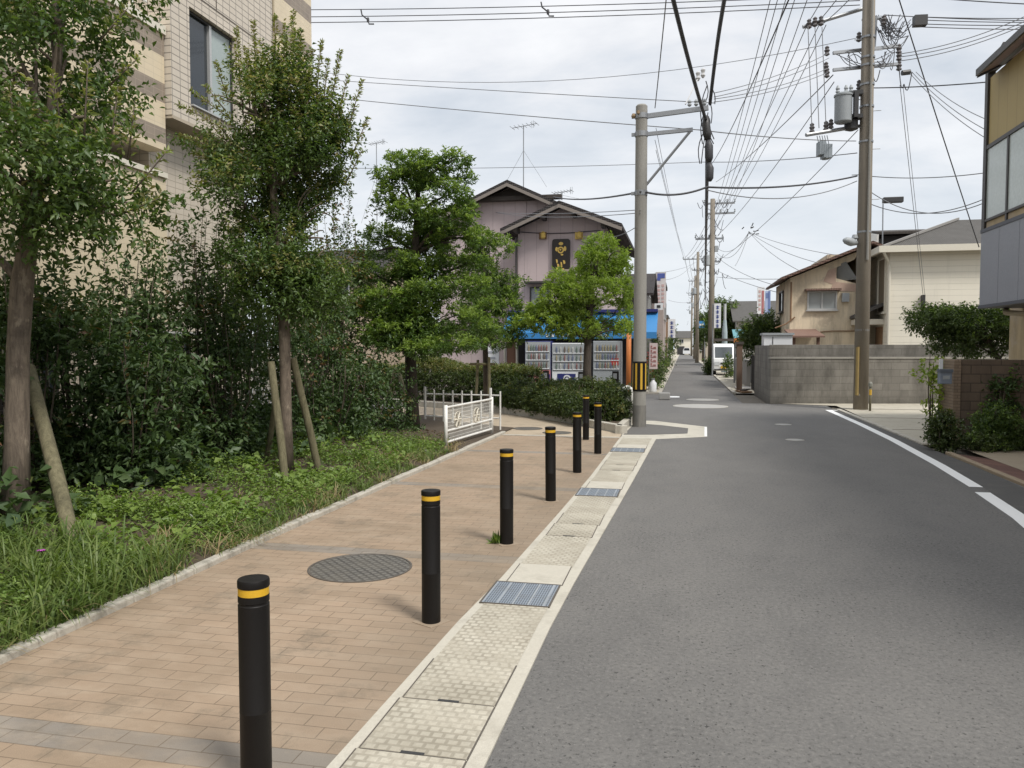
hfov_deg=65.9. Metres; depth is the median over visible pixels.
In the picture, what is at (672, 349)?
street plant
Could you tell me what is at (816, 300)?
window
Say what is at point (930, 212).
overhead wire
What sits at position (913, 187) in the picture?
overhead wire
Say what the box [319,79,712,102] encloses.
overhead wire
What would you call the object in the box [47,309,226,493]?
evergreen shrub
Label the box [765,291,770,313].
blue striped sign
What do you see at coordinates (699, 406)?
manhole cover
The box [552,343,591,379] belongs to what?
vending machine
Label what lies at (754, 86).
overhead wire
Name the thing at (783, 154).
overhead wire
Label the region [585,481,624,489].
drain cover
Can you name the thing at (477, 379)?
timber stake
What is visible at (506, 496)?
bollard
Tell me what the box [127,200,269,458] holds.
evergreen shrub
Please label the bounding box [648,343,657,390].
banner sign
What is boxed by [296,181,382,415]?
evergreen shrub
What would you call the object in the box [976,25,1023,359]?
balcony house
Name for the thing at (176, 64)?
apartment building
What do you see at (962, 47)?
overhead wire
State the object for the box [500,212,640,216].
overhead wire
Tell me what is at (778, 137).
overhead wire
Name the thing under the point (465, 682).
drain cover
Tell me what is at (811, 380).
block wall
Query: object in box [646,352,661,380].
flowering plant
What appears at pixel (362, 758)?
drain cover
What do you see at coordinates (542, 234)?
wall lantern
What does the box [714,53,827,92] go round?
overhead wire
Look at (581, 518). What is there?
drain cover
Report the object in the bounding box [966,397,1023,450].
spreading bush
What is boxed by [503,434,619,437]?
pavement edging
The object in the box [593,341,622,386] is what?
vending machine
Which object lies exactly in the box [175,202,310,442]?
evergreen shrub
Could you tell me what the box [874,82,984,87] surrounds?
overhead wire
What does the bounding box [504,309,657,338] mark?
shop awning
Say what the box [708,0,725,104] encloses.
cable bundle
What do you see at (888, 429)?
forecourt kerb
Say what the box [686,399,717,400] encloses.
manhole cover
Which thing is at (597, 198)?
service cable
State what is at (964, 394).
brown wall
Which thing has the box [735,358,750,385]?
grey side wall
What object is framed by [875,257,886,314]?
window
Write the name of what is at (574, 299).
bright green tree
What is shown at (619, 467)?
drain cover
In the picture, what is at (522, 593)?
drain grate
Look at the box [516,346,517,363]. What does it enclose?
shop post
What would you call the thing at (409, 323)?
cloud pruned tree
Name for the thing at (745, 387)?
flat box
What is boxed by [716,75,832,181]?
overhead wire
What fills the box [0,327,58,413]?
window
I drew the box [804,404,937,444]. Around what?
concrete forecourt
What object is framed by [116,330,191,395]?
window
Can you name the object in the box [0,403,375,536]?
heart leaf weeds
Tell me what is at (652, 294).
building
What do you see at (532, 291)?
window
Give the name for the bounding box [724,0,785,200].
overhead wire
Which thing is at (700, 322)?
blue shop sign
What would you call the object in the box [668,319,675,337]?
shop sign
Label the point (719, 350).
parked van
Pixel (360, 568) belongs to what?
manhole cover
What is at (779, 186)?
service cable
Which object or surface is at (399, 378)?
timber stake
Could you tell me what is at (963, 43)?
overhead wire
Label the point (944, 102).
overhead wire
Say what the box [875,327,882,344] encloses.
door
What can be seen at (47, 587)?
long grass
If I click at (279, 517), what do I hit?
kerb grass
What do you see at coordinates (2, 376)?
evergreen shrub
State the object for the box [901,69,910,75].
drop clamp
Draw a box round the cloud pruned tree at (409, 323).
[346,145,503,426]
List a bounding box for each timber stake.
[30,364,78,539]
[264,407,274,460]
[267,361,288,477]
[291,357,320,469]
[388,368,397,399]
[397,373,405,399]
[475,360,478,393]
[488,357,490,394]
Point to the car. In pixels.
(686, 350)
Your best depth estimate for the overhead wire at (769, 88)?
18.11 m
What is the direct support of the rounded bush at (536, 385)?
on the hedge bed at (464, 401)
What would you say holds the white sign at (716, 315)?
on the road
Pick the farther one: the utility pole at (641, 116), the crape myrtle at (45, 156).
the utility pole at (641, 116)
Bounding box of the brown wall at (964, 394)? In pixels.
[938,359,1023,439]
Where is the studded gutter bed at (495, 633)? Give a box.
[348,438,651,760]
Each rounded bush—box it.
[501,373,535,408]
[519,375,562,415]
[556,375,603,418]
[586,375,632,421]
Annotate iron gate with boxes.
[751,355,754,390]
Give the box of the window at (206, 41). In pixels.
[189,10,236,126]
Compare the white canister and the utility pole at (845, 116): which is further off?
the white canister
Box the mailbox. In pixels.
[937,369,952,383]
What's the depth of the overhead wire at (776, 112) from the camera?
27.25 m
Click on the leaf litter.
(249, 481)
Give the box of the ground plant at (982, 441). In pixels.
[951,428,1016,454]
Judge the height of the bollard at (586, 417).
0.826 m
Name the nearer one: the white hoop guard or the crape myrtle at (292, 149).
the crape myrtle at (292, 149)
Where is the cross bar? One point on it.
(481, 363)
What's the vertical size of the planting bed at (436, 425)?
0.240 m
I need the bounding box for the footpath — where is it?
[399,407,620,437]
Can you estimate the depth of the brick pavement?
4.42 m
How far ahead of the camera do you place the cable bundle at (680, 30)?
13.01 m
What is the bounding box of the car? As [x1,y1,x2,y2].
[683,348,689,354]
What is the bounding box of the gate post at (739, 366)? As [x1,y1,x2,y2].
[736,342,743,389]
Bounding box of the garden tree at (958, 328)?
[898,298,1009,359]
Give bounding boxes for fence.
[1,327,277,470]
[424,387,500,429]
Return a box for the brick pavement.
[0,435,618,767]
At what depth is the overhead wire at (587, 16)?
20.42 m
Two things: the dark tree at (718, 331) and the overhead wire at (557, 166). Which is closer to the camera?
the overhead wire at (557, 166)
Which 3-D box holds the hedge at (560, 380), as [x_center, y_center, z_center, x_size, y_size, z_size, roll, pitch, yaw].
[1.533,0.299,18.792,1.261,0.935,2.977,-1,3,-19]
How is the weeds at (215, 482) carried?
on the planting bed at (436, 425)
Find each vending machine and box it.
[525,341,553,382]
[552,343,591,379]
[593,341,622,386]
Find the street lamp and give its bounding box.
[842,234,857,245]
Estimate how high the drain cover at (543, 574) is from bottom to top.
0.046 m
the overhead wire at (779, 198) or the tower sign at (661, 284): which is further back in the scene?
the tower sign at (661, 284)
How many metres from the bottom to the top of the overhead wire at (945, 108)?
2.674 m
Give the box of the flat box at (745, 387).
[735,386,751,389]
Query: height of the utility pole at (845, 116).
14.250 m
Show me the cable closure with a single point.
(706, 132)
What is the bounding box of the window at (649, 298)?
[648,295,650,308]
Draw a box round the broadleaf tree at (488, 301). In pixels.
[445,222,531,411]
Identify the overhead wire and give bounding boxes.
[311,0,739,9]
[311,0,859,16]
[311,5,858,22]
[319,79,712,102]
[325,38,855,82]
[329,97,699,129]
[357,162,694,168]
[496,209,640,213]
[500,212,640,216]
[655,0,666,107]
[655,141,683,252]
[656,129,683,256]
[656,151,688,270]
[700,130,847,140]
[707,181,856,198]
[712,0,788,162]
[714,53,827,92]
[715,58,828,96]
[716,28,805,211]
[716,68,827,98]
[716,72,827,101]
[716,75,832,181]
[716,256,772,284]
[717,0,770,201]
[718,82,833,234]
[718,130,857,260]
[719,26,818,214]
[721,0,777,199]
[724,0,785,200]
[724,25,825,215]
[726,0,794,204]
[730,0,806,205]
[737,153,856,161]
[750,232,833,254]
[755,236,817,262]
[808,29,811,127]
[815,29,818,125]
[822,29,825,123]
[872,173,982,177]
[872,193,981,213]
[872,200,981,213]
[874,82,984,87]
[886,15,1023,20]
[899,0,978,246]
[900,26,1020,60]
[900,86,922,292]
[901,17,1022,53]
[901,22,1023,56]
[903,88,924,292]
[910,73,983,136]
[912,72,983,128]
[916,72,983,118]
[924,27,1017,29]
[928,17,1023,18]
[928,20,1020,22]
[928,24,1021,25]
[958,0,1023,3]
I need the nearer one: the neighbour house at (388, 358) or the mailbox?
the mailbox
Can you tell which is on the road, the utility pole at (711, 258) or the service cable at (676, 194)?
the utility pole at (711, 258)
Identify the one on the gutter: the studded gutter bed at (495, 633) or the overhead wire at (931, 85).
the studded gutter bed at (495, 633)
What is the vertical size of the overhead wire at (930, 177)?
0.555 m
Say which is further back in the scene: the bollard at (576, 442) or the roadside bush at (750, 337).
the roadside bush at (750, 337)
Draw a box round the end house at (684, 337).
[675,331,690,354]
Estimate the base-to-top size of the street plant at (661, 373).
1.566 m
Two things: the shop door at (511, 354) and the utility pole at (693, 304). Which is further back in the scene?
the utility pole at (693, 304)
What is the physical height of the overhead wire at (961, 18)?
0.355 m
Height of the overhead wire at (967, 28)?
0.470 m
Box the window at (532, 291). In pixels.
[530,287,550,303]
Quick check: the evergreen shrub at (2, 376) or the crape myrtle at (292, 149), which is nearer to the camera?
the evergreen shrub at (2, 376)
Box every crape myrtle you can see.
[0,0,207,521]
[167,9,370,470]
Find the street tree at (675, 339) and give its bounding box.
[669,324,681,354]
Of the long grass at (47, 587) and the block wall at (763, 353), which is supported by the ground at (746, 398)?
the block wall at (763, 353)
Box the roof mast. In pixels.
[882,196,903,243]
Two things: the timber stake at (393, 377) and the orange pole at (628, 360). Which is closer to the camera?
the timber stake at (393, 377)
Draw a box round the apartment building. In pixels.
[0,0,311,446]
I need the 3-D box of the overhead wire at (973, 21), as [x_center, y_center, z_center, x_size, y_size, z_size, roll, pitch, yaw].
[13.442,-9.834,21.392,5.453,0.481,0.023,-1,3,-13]
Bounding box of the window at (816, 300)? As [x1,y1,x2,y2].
[806,291,837,310]
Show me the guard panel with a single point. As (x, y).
(469, 422)
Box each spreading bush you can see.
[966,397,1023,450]
[1010,426,1023,450]
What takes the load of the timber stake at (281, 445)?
on the planting bed at (436, 425)
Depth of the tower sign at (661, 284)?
46.87 m
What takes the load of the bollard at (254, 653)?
on the brick pavement
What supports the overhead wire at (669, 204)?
attached to the utility pole at (641, 116)
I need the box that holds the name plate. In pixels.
[939,359,942,368]
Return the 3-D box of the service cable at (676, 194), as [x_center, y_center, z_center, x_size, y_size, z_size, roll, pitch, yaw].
[3.380,-3.969,16.200,1.384,0.246,0.040,-1,3,-15]
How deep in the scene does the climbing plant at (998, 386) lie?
12.89 m
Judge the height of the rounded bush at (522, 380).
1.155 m
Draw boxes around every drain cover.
[339,748,466,767]
[358,697,494,760]
[402,658,516,706]
[507,563,571,585]
[546,523,597,537]
[556,513,604,525]
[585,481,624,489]
[599,465,634,470]
[603,460,637,465]
[616,444,646,447]
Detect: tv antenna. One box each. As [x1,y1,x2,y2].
[361,139,392,222]
[507,120,546,186]
[552,187,577,199]
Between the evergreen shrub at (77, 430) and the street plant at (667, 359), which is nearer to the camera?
the evergreen shrub at (77, 430)
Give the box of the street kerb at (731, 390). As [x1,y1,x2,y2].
[646,355,735,393]
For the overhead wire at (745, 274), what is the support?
attached to the utility pole at (711, 258)
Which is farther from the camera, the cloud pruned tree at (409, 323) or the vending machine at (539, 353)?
the vending machine at (539, 353)
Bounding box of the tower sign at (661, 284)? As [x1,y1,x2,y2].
[656,272,665,307]
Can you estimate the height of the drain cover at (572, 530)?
0.048 m
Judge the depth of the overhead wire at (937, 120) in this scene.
23.32 m
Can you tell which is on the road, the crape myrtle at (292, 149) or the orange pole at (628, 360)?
the orange pole at (628, 360)
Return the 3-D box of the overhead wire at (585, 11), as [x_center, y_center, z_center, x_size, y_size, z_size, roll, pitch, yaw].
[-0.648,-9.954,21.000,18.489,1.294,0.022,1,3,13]
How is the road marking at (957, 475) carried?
on the road
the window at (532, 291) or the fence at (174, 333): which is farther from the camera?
the window at (532, 291)
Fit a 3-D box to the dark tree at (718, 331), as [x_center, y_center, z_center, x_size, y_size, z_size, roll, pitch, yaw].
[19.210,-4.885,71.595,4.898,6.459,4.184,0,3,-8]
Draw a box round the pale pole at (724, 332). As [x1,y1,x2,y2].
[721,304,726,371]
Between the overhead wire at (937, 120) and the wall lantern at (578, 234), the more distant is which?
the wall lantern at (578, 234)
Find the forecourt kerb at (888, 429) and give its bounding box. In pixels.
[837,409,928,446]
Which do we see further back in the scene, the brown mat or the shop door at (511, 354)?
the shop door at (511, 354)
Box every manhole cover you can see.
[307,553,411,582]
[513,427,542,429]
[542,431,570,433]
[673,404,727,407]
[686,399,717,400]
[785,439,803,440]
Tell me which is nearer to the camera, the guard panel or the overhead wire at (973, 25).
the guard panel
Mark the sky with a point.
(512, 52)
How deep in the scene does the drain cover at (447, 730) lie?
3.38 m
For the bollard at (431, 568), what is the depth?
4.68 m
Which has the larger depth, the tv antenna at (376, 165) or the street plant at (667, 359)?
the street plant at (667, 359)
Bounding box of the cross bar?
[470,363,494,364]
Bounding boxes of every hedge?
[361,355,546,404]
[493,383,632,423]
[544,377,611,389]
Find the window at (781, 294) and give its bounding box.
[777,290,783,313]
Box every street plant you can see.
[647,333,665,373]
[647,355,669,382]
[647,364,664,387]
[658,347,671,375]
[665,336,672,369]
[668,339,676,366]
[701,356,711,374]
[721,351,733,377]
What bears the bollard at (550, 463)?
on the brick pavement
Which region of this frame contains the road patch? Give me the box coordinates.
[623,424,687,434]
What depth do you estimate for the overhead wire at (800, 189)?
26.56 m
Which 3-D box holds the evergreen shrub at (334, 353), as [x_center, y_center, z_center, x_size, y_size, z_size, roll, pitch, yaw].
[-3.472,-0.524,13.098,1.922,3.648,2.072,1,3,12]
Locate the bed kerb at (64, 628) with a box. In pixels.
[0,431,505,664]
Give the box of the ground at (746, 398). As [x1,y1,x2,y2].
[251,350,1019,469]
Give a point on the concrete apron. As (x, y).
(695, 431)
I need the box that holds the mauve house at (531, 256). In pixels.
[437,180,633,386]
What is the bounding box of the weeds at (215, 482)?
[0,425,453,582]
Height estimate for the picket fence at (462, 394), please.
0.800 m
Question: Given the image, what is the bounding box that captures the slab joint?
[831,408,928,429]
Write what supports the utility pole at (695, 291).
on the road
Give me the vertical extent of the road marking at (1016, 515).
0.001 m
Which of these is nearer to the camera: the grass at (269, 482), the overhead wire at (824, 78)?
the grass at (269, 482)
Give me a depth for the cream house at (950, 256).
27.20 m
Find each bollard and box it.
[237,574,271,767]
[412,489,450,627]
[496,448,519,546]
[542,426,559,501]
[568,412,585,473]
[581,395,591,440]
[591,402,604,454]
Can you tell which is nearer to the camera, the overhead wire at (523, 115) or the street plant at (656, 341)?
the overhead wire at (523, 115)
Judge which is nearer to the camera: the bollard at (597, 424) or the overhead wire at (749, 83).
the bollard at (597, 424)
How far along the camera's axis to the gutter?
4.23 m
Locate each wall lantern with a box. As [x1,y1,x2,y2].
[539,231,546,238]
[575,231,582,238]
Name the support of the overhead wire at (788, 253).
attached to the wire joint
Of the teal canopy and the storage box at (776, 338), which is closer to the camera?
the storage box at (776, 338)
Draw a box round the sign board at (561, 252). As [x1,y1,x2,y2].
[550,239,570,271]
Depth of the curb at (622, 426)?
17.84 m
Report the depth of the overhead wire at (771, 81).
18.23 m
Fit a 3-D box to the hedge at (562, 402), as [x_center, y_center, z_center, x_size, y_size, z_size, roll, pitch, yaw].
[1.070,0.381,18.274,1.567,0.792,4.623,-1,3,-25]
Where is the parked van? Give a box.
[711,344,735,374]
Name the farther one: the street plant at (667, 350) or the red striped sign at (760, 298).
the red striped sign at (760, 298)
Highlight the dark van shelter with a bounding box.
[711,339,736,357]
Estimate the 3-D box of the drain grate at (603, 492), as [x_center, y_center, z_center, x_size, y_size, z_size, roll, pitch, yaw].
[0.973,1.240,8.902,0.471,0.049,0.476,1,3,12]
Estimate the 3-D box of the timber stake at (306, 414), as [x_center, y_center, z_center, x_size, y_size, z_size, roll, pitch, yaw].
[-2.495,0.368,9.570,0.095,1.388,0.408,3,4,44]
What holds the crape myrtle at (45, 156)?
on the planting bed at (436, 425)
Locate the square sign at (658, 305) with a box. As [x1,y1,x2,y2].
[652,302,662,309]
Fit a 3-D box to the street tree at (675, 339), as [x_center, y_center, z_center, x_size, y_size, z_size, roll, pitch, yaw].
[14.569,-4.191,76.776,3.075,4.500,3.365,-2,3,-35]
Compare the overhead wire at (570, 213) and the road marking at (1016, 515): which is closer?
the road marking at (1016, 515)
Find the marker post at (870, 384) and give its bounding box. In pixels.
[868,382,872,410]
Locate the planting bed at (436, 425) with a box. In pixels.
[0,414,513,643]
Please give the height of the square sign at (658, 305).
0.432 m
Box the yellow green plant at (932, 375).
[908,353,944,421]
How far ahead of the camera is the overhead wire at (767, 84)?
24.90 m
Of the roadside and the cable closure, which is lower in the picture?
the roadside
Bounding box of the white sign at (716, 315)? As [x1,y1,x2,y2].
[711,303,720,375]
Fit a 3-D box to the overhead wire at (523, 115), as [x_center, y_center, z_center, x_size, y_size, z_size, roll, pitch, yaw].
[-1.273,-7.037,20.185,12.946,3.204,0.019,2,3,37]
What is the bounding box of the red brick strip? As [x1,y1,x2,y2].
[958,454,1023,479]
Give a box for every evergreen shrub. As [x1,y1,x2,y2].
[0,233,120,489]
[0,271,147,485]
[0,337,39,492]
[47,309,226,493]
[56,219,202,470]
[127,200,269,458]
[153,289,275,464]
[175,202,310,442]
[237,294,359,445]
[257,242,364,427]
[279,345,392,440]
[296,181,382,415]
[318,348,399,413]
[325,334,418,434]
[370,392,425,431]
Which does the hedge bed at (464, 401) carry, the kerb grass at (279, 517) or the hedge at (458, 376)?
the hedge at (458, 376)
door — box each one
[507,339,515,363]
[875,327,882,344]
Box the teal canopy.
[732,329,751,382]
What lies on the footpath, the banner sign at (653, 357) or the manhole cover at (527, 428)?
the manhole cover at (527, 428)
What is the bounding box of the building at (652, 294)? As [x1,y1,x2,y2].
[623,274,657,374]
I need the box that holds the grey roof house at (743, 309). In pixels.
[730,301,775,364]
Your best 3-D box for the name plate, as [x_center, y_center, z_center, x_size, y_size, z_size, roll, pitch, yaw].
[7.128,-0.300,13.126,0.055,0.220,0.043,1,3,12]
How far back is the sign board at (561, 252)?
28.96 m
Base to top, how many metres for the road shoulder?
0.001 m
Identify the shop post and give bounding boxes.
[504,342,505,362]
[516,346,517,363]
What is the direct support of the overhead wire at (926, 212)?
attached to the utility pole at (845, 116)
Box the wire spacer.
[360,2,553,24]
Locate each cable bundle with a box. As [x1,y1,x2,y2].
[671,0,706,120]
[705,118,709,296]
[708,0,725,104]
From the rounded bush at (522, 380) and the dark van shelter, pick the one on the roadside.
the dark van shelter
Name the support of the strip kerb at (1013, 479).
on the ground at (746, 398)
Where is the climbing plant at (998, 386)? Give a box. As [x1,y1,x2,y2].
[980,363,1023,423]
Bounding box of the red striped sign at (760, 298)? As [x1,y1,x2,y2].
[757,287,764,314]
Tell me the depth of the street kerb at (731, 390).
33.74 m
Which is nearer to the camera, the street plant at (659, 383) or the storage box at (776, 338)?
the storage box at (776, 338)
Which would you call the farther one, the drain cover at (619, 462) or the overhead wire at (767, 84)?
the overhead wire at (767, 84)
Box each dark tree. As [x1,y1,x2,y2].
[691,306,707,361]
[698,294,738,343]
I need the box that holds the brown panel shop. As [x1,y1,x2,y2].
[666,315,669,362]
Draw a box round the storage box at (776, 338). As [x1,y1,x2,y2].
[760,333,793,344]
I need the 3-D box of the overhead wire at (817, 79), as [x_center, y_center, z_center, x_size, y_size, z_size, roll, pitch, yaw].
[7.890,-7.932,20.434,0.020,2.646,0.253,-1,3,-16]
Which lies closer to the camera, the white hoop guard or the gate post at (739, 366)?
the white hoop guard
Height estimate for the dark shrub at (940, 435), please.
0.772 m
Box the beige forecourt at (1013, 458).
[960,447,1023,470]
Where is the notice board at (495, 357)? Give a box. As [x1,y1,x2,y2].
[488,347,498,378]
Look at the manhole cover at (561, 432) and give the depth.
15.19 m
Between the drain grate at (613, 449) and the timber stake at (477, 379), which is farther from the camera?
the timber stake at (477, 379)
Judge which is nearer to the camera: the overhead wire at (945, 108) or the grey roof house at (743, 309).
the overhead wire at (945, 108)
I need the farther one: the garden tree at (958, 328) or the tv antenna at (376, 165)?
the tv antenna at (376, 165)
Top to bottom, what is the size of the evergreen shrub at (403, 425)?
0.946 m
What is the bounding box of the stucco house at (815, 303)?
[766,241,883,344]
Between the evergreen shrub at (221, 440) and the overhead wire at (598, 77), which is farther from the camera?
the overhead wire at (598, 77)
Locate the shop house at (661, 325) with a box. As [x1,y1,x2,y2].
[651,284,667,372]
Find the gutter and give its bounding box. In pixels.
[326,438,655,767]
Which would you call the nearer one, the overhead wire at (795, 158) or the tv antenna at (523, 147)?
the overhead wire at (795, 158)
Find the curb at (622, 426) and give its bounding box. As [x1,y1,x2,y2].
[396,399,631,434]
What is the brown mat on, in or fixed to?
on the roadside
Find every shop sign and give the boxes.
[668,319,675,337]
[699,321,704,358]
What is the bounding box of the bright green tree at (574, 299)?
[510,230,633,380]
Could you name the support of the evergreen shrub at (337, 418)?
on the planting bed at (436, 425)
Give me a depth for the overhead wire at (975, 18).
21.16 m
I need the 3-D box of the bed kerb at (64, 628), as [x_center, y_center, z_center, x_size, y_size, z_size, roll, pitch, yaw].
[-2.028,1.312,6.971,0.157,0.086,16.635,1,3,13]
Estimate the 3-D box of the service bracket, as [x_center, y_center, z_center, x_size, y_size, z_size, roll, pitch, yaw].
[15.021,-2.719,26.805,2.060,0.625,0.240,1,3,12]
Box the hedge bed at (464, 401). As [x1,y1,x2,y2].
[270,390,620,423]
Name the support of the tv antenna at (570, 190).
on the mauve house at (531, 256)
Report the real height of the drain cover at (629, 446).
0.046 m
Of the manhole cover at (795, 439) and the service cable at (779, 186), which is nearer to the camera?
the manhole cover at (795, 439)
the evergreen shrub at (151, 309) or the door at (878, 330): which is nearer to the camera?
the evergreen shrub at (151, 309)
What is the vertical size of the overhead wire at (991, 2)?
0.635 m
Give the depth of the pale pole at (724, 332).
51.02 m
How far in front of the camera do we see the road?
4.86 m
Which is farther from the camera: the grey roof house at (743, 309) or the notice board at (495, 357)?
the grey roof house at (743, 309)
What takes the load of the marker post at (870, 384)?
on the concrete forecourt at (884, 415)
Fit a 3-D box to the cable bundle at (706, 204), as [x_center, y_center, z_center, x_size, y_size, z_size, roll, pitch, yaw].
[14.244,-8.049,58.187,0.102,1.346,86.222,1,3,14]
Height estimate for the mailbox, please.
0.245 m
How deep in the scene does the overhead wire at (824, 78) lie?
20.43 m
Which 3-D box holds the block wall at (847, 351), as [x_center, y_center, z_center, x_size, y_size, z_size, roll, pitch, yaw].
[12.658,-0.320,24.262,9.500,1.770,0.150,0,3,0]
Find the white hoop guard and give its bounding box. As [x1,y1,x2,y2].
[622,385,632,414]
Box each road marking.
[826,410,981,486]
[975,492,1023,527]
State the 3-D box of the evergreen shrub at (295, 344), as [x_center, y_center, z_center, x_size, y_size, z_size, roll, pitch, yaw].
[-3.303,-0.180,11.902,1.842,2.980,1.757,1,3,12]
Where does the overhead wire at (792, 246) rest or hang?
attached to the wire joint
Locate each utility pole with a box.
[631,68,708,426]
[683,252,707,362]
[686,288,693,355]
[688,276,700,358]
[694,198,735,370]
[802,0,927,409]
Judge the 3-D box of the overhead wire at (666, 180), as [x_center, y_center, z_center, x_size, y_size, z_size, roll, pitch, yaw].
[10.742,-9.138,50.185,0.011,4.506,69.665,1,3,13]
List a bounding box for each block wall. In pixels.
[754,345,774,403]
[768,357,1008,405]
[775,345,1008,356]
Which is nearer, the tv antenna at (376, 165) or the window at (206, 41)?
the window at (206, 41)
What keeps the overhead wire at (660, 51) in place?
attached to the utility pole at (641, 116)
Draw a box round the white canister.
[649,378,656,391]
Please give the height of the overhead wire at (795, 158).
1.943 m
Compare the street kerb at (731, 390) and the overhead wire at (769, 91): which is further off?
the street kerb at (731, 390)
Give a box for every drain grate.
[479,580,560,607]
[575,487,620,496]
[610,447,645,452]
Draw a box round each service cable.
[553,191,641,199]
[645,186,706,195]
[707,175,857,188]
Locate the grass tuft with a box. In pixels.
[486,530,499,543]
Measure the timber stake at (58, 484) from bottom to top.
1.502 m
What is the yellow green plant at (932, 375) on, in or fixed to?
on the concrete forecourt at (884, 415)
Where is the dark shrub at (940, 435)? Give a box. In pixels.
[919,406,966,453]
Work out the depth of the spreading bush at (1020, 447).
12.44 m
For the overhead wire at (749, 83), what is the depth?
24.85 m
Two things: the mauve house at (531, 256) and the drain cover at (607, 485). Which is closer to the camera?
the drain cover at (607, 485)
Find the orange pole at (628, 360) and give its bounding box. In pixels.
[626,333,630,390]
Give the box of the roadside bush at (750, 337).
[734,307,780,366]
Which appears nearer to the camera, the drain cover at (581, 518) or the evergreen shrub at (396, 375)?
the drain cover at (581, 518)
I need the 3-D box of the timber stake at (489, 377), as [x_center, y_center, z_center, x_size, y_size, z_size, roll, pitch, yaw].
[-0.532,-0.186,18.398,0.080,0.887,0.106,1,3,12]
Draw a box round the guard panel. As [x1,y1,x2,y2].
[444,397,492,447]
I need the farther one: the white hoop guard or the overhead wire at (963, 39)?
the overhead wire at (963, 39)
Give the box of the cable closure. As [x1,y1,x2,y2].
[698,81,715,181]
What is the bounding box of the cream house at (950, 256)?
[850,218,1000,344]
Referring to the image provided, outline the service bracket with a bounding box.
[921,295,925,304]
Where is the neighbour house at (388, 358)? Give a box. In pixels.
[291,249,404,380]
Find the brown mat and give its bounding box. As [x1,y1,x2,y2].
[735,389,751,392]
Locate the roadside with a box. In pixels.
[421,355,753,399]
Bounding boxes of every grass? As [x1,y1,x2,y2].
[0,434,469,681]
[0,438,431,649]
[0,442,451,651]
[0,505,219,652]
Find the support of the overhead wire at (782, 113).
attached to the utility pole at (711, 258)
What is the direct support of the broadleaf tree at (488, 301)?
on the hedge bed at (464, 401)
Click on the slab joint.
(890, 409)
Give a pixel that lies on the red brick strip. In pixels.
(1007, 469)
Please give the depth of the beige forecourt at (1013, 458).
11.77 m
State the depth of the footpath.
17.02 m
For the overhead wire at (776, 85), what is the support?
attached to the utility pole at (711, 258)
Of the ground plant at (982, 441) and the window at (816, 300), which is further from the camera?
the window at (816, 300)
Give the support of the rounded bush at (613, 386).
on the hedge bed at (464, 401)
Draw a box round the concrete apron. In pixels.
[620,421,706,438]
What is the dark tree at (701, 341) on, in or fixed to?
on the ground at (746, 398)
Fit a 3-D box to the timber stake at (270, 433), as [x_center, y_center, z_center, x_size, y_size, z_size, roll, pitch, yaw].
[-3.042,0.587,9.976,0.074,0.864,0.402,-2,3,-40]
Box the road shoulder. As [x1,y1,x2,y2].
[835,411,1023,513]
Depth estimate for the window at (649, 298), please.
41.24 m
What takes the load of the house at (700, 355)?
on the ground at (746, 398)
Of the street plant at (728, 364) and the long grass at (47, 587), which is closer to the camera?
the long grass at (47, 587)
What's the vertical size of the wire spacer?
0.687 m
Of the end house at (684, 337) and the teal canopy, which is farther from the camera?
the end house at (684, 337)
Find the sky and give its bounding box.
[244,0,1023,348]
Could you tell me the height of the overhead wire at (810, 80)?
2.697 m
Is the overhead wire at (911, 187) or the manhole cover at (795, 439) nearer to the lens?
the manhole cover at (795, 439)
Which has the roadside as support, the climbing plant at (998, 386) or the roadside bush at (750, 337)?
the roadside bush at (750, 337)
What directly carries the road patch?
on the concrete apron
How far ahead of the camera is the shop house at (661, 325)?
47.72 m
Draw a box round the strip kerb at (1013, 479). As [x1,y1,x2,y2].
[945,452,1023,486]
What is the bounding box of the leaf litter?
[1,428,455,566]
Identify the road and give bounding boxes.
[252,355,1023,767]
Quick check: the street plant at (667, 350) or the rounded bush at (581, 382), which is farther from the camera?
the street plant at (667, 350)
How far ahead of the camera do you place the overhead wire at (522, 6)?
20.79 m
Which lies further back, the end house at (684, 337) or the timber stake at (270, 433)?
the end house at (684, 337)
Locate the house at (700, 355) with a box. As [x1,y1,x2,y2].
[699,342,715,360]

